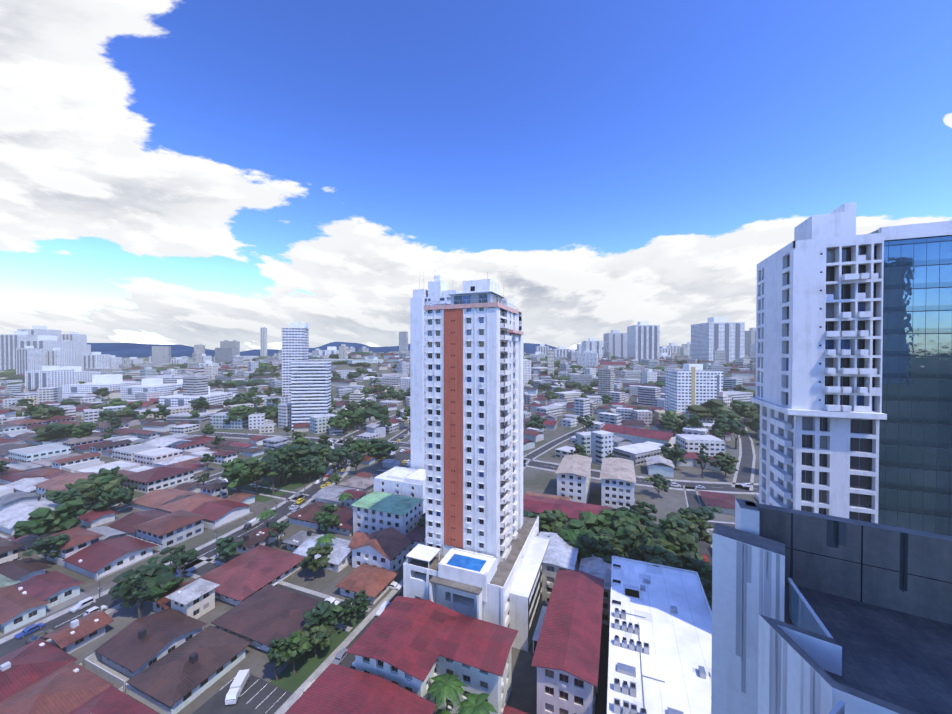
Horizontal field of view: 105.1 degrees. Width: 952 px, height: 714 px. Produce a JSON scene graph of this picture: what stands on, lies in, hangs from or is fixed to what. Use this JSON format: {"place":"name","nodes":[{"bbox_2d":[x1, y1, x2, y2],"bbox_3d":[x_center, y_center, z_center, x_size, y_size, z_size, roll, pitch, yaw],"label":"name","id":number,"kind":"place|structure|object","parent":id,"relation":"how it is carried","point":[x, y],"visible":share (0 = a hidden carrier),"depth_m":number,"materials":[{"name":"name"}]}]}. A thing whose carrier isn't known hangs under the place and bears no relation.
{"place":"outdoors","nodes":[
{"label":"outdoors","id":0,"kind":"place"},
{"bbox_2d":[87,342,661,357],"bbox_3d":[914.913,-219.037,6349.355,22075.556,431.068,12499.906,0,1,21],"label":"hills","id":1,"kind":"structure","parent":0,"point":[127,350],"depth_m":5957.12,"materials":[{"name":"paint"}]},
{"bbox_2d":[0,414,758,713],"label":"roads and pavements","id":2,"kind":"structure","parent":0,"point":[282,694],"depth_m":118.76,"materials":[{"name":"paint"}]},
{"bbox_2d":[14,623,45,638],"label":"car","id":3,"kind":"object","parent":2,"relation":"on","point":[28,630],"visible":1,"depth_m":89.42,"materials":[{"name":"paint"}]},
{"bbox_2d":[25,629,53,643],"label":"car","id":4,"kind":"object","parent":2,"relation":"on","point":[33,637],"visible":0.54,"depth_m":87.45,"materials":[{"name":"paint"}]},
{"bbox_2d":[30,632,50,642],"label":"car","id":5,"kind":"object","parent":2,"relation":"on","point":[41,635],"visible":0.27,"depth_m":87.14,"materials":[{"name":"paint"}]},
{"bbox_2d":[69,597,95,612],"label":"car","id":6,"kind":"object","parent":2,"relation":"on","point":[88,601],"visible":1,"depth_m":98.43,"materials":[{"name":"paint"}]},
{"bbox_2d":[83,605,107,615],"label":"car","id":7,"kind":"object","parent":2,"relation":"on","point":[95,608],"visible":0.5,"depth_m":95.97,"materials":[{"name":"paint"}]},
{"bbox_2d":[225,669,249,704],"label":"bus","id":8,"kind":"object","parent":2,"relation":"on","point":[239,682],"visible":1,"depth_m":73.14,"materials":[{"name":"paint"}]},
{"bbox_2d":[244,518,259,529],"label":"car","id":9,"kind":"object","parent":2,"relation":"on","point":[250,523],"visible":1,"depth_m":143.48,"materials":[{"name":"paint"}]},
{"bbox_2d":[267,638,287,680],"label":"tree","id":10,"kind":"object","parent":2,"relation":"on","point":[276,648],"visible":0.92,"depth_m":76.50,"materials":[{"name":"plant"}]},
{"bbox_2d":[276,630,312,674],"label":"tree","id":11,"kind":"object","parent":2,"relation":"on","point":[298,645],"visible":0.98,"depth_m":77.27,"materials":[{"name":"plant"}]},
{"bbox_2d":[291,506,300,512],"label":"car","id":12,"kind":"object","parent":2,"relation":"on","point":[296,508],"visible":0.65,"depth_m":157.69,"materials":[{"name":"paint"}]},
{"bbox_2d":[294,491,302,496],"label":"car","id":13,"kind":"object","parent":2,"relation":"on","point":[299,493],"visible":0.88,"depth_m":174.84,"materials":[{"name":"paint"}]},
{"bbox_2d":[296,498,304,503],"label":"car","id":14,"kind":"object","parent":2,"relation":"on","point":[299,500],"visible":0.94,"depth_m":166.77,"materials":[{"name":"paint"}]},
{"bbox_2d":[297,680,314,699],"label":"car","id":15,"kind":"object","parent":2,"relation":"on","point":[308,686],"visible":0.17,"depth_m":73.83,"materials":[{"name":"paint"}]},
{"bbox_2d":[301,623,335,657],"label":"tree","id":16,"kind":"object","parent":2,"relation":"on","point":[322,635],"visible":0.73,"depth_m":82.19,"materials":[{"name":"plant"}]},
{"bbox_2d":[324,597,339,604],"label":"car","id":17,"kind":"object","parent":2,"relation":"on","point":[330,600],"visible":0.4,"depth_m":99.84,"materials":[{"name":"paint"}]},
{"bbox_2d":[330,648,348,664],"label":"car","id":18,"kind":"object","parent":2,"relation":"on","point":[340,656],"visible":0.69,"depth_m":81.48,"materials":[{"name":"paint"}]},
{"bbox_2d":[338,598,356,627],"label":"tree","id":19,"kind":"object","parent":2,"relation":"on","point":[351,608],"visible":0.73,"depth_m":90.19,"materials":[{"name":"plant"}]},
{"bbox_2d":[352,590,370,617],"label":"tree","id":20,"kind":"object","parent":2,"relation":"on","point":[361,602],"visible":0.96,"depth_m":94.29,"materials":[{"name":"plant"}]},
{"bbox_2d":[375,601,389,615],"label":"car","id":21,"kind":"object","parent":2,"relation":"on","point":[383,606],"visible":0.58,"depth_m":96.45,"materials":[{"name":"paint"}]},
{"bbox_2d":[388,581,401,589],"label":"car","id":22,"kind":"object","parent":2,"relation":"on","point":[394,585],"visible":0.73,"depth_m":106.31,"materials":[{"name":"paint"}]},
{"bbox_2d":[523,510,541,532],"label":"tree","id":23,"kind":"object","parent":2,"relation":"on","point":[526,513],"visible":0.12,"depth_m":129.76,"materials":[{"name":"plant"}]},
{"bbox_2d":[536,509,567,531],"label":"tree","id":24,"kind":"object","parent":2,"relation":"on","point":[556,516],"visible":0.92,"depth_m":128.08,"materials":[{"name":"plant"}]},
{"bbox_2d":[548,521,594,532],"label":"tree","id":25,"kind":"object","parent":2,"relation":"on","point":[552,524],"visible":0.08,"depth_m":123.26,"materials":[{"name":"plant"}]},
{"bbox_2d":[547,511,617,564],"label":"tree","id":26,"kind":"object","parent":2,"relation":"on","point":[574,533],"visible":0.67,"depth_m":110.82,"materials":[{"name":"plant"}]},
{"bbox_2d":[579,509,615,531],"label":"tree","id":27,"kind":"object","parent":2,"relation":"on","point":[603,515],"visible":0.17,"depth_m":125.66,"materials":[{"name":"plant"}]},
{"bbox_2d":[577,532,629,563],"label":"tree","id":28,"kind":"object","parent":2,"relation":"on","point":[607,558],"visible":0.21,"depth_m":107.05,"materials":[{"name":"plant"}]},
{"bbox_2d":[591,529,624,557],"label":"tree","id":29,"kind":"object","parent":2,"relation":"on","point":[611,546],"visible":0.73,"depth_m":107.65,"materials":[{"name":"plant"}]},
{"bbox_2d":[603,511,647,531],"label":"tree","id":30,"kind":"object","parent":2,"relation":"on","point":[616,520],"visible":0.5,"depth_m":121.49,"materials":[{"name":"plant"}]},
{"bbox_2d":[624,530,653,561],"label":"tree","id":31,"kind":"object","parent":2,"relation":"on","point":[638,539],"visible":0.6,"depth_m":105.49,"materials":[{"name":"plant"}]},
{"bbox_2d":[645,520,661,538],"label":"tree","id":32,"kind":"object","parent":2,"relation":"on","point":[651,525],"visible":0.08,"depth_m":121.72,"materials":[{"name":"plant"}]},
{"bbox_2d":[633,542,682,567],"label":"tree","id":33,"kind":"object","parent":2,"relation":"on","point":[661,555],"visible":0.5,"depth_m":100.08,"materials":[{"name":"plant"}]},
{"bbox_2d":[649,532,683,568],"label":"tree","id":34,"kind":"object","parent":2,"relation":"on","point":[666,544],"visible":0.12,"depth_m":105.32,"materials":[{"name":"plant"}]},
{"bbox_2d":[646,533,704,560],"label":"tree","id":35,"kind":"object","parent":2,"relation":"on","point":[675,549],"visible":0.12,"depth_m":104.29,"materials":[{"name":"plant"}]},
{"bbox_2d":[670,482,680,486],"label":"car","id":36,"kind":"object","parent":2,"relation":"on","point":[672,484],"visible":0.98,"depth_m":187.50,"materials":[{"name":"paint"}]},
{"bbox_2d":[653,527,699,552],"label":"tree","id":37,"kind":"object","parent":2,"relation":"on","point":[682,540],"visible":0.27,"depth_m":104.71,"materials":[{"name":"plant"}]},
{"bbox_2d":[658,516,698,542],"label":"tree","id":38,"kind":"object","parent":2,"relation":"on","point":[672,522],"visible":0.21,"depth_m":110.19,"materials":[{"name":"plant"}]},
{"bbox_2d":[676,551,711,610],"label":"tree","id":39,"kind":"object","parent":2,"relation":"on","point":[684,557],"visible":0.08,"depth_m":93.78,"materials":[{"name":"plant"}]},
{"bbox_2d":[687,558,711,586],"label":"tree","id":40,"kind":"object","parent":2,"relation":"on","point":[703,569],"visible":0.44,"depth_m":95.08,"materials":[{"name":"plant"}]},
{"bbox_2d":[741,483,752,486],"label":"car","id":41,"kind":"object","parent":2,"relation":"on","point":[746,485],"visible":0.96,"depth_m":186.78,"materials":[{"name":"paint"}]},
{"bbox_2d":[0,357,759,713],"bbox_3d":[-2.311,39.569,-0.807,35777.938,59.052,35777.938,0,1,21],"label":"ground","id":42,"kind":"structure","parent":0,"point":[524,675],"depth_m":141.49,"materials":[{"name":"paint"}]},
{"bbox_2d":[124,571,150,618],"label":"tree","id":43,"kind":"object","parent":42,"relation":"on","point":[139,592],"visible":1,"depth_m":92.44,"materials":[{"name":"plant"}]},
{"bbox_2d":[108,556,183,608],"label":"tree","id":44,"kind":"object","parent":42,"relation":"on","point":[161,579],"visible":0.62,"depth_m":97.33,"materials":[{"name":"plant"}]},
{"bbox_2d":[255,493,352,546],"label":"palm trees","id":45,"kind":"object","parent":42,"relation":"on","point":[325,539],"visible":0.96,"depth_m":134.66,"materials":[{"name":"paint"}]},
{"bbox_2d":[97,425,528,622],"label":"utility poles","id":46,"kind":"object","parent":42,"relation":"on","point":[286,500],"visible":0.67,"depth_m":153.62,"materials":[{"name":"paint"}]},
{"bbox_2d":[300,544,332,576],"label":"tree","id":47,"kind":"object","parent":42,"relation":"on","point":[325,550],"visible":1,"depth_m":111.33,"materials":[{"name":"plant"}]},
{"bbox_2d":[303,600,346,626],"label":"tree","id":48,"kind":"object","parent":42,"relation":"on","point":[325,613],"visible":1,"depth_m":86.56,"materials":[{"name":"plant"}]},
{"bbox_2d":[0,414,749,576],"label":"trees","id":49,"kind":"object","parent":42,"relation":"on","point":[304,456],"visible":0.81,"depth_m":171.13,"materials":[{"name":"plant"}]},
{"bbox_2d":[0,317,755,428],"bbox_3d":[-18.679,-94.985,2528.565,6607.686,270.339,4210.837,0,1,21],"label":"city skyline","id":50,"kind":"structure","parent":42,"relation":"on","point":[40,356],"depth_m":799.73,"materials":[{"name":"paint"}]},
{"bbox_2d":[0,415,758,713],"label":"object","id":51,"kind":"object","parent":42,"relation":"on","point":[170,656],"visible":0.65,"depth_m":117.90,"materials":[{"name":"paint"}]},
{"bbox_2d":[0,344,759,477],"bbox_3d":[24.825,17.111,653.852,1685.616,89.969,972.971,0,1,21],"label":"distant city","id":52,"kind":"object","parent":42,"relation":"on","point":[618,429],"visible":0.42,"depth_m":428.85,"materials":[{"name":"paint"}]},
{"bbox_2d":[0,351,759,444],"bbox_3d":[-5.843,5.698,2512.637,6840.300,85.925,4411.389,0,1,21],"label":"trees","id":53,"kind":"object","parent":42,"relation":"on","point":[718,410],"visible":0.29,"depth_m":360.82,"materials":[{"name":"plant"}]},
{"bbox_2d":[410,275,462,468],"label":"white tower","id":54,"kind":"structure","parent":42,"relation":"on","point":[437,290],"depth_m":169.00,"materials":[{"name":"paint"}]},
{"bbox_2d":[191,455,711,713],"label":"buildings","id":55,"kind":"structure","parent":42,"relation":"on","point":[405,650],"depth_m":77.19,"materials":[{"name":"paint"}]},
{"bbox_2d":[425,673,497,713],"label":"courtyard palm trees","id":56,"kind":"object","parent":42,"relation":"on","point":[443,687],"visible":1,"depth_m":63.67,"materials":[{"name":"paint"}]},
{"bbox_2d":[403,272,549,652],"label":"apartment tower","id":57,"kind":"structure","parent":42,"relation":"on","point":[479,553],"depth_m":93.59,"materials":[{"name":"paint"}]},
{"bbox_2d":[616,522,653,559],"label":"tree","id":58,"kind":"object","parent":42,"relation":"on","point":[626,531],"visible":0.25,"depth_m":113.67,"materials":[{"name":"plant"}]},
{"bbox_2d":[666,512,700,535],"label":"tree","id":59,"kind":"object","parent":42,"relation":"on","point":[692,528],"visible":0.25,"depth_m":115.78,"materials":[{"name":"plant"}]},
{"bbox_2d":[751,202,886,523],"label":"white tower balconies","id":60,"kind":"structure","parent":42,"relation":"on","point":[819,325],"depth_m":61.93,"materials":[{"name":"paint"}]},
{"bbox_2d":[711,498,951,713],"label":"building","id":61,"kind":"structure","parent":42,"relation":"on","point":[815,613],"depth_m":12.70,"materials":[{"name":"stained concrete"},{"name":"paint"},{"name":"glass"}]},
{"bbox_2d":[869,220,951,535],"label":"glass skyscraper","id":62,"kind":"structure","parent":42,"relation":"on","point":[915,461],"depth_m":58.27,"materials":[{"name":"glass"}]},
{"bbox_2d":[417,513,425,526],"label":"tree","id":63,"kind":"object","parent":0,"point":[422,521],"visible":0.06,"depth_m":130.04,"materials":[{"name":"plant"}]},
{"bbox_2d":[0,0,951,351],"label":"sky","id":64,"kind":"structure","parent":0,"point":[191,173],"materials":[{"name":"blue"}]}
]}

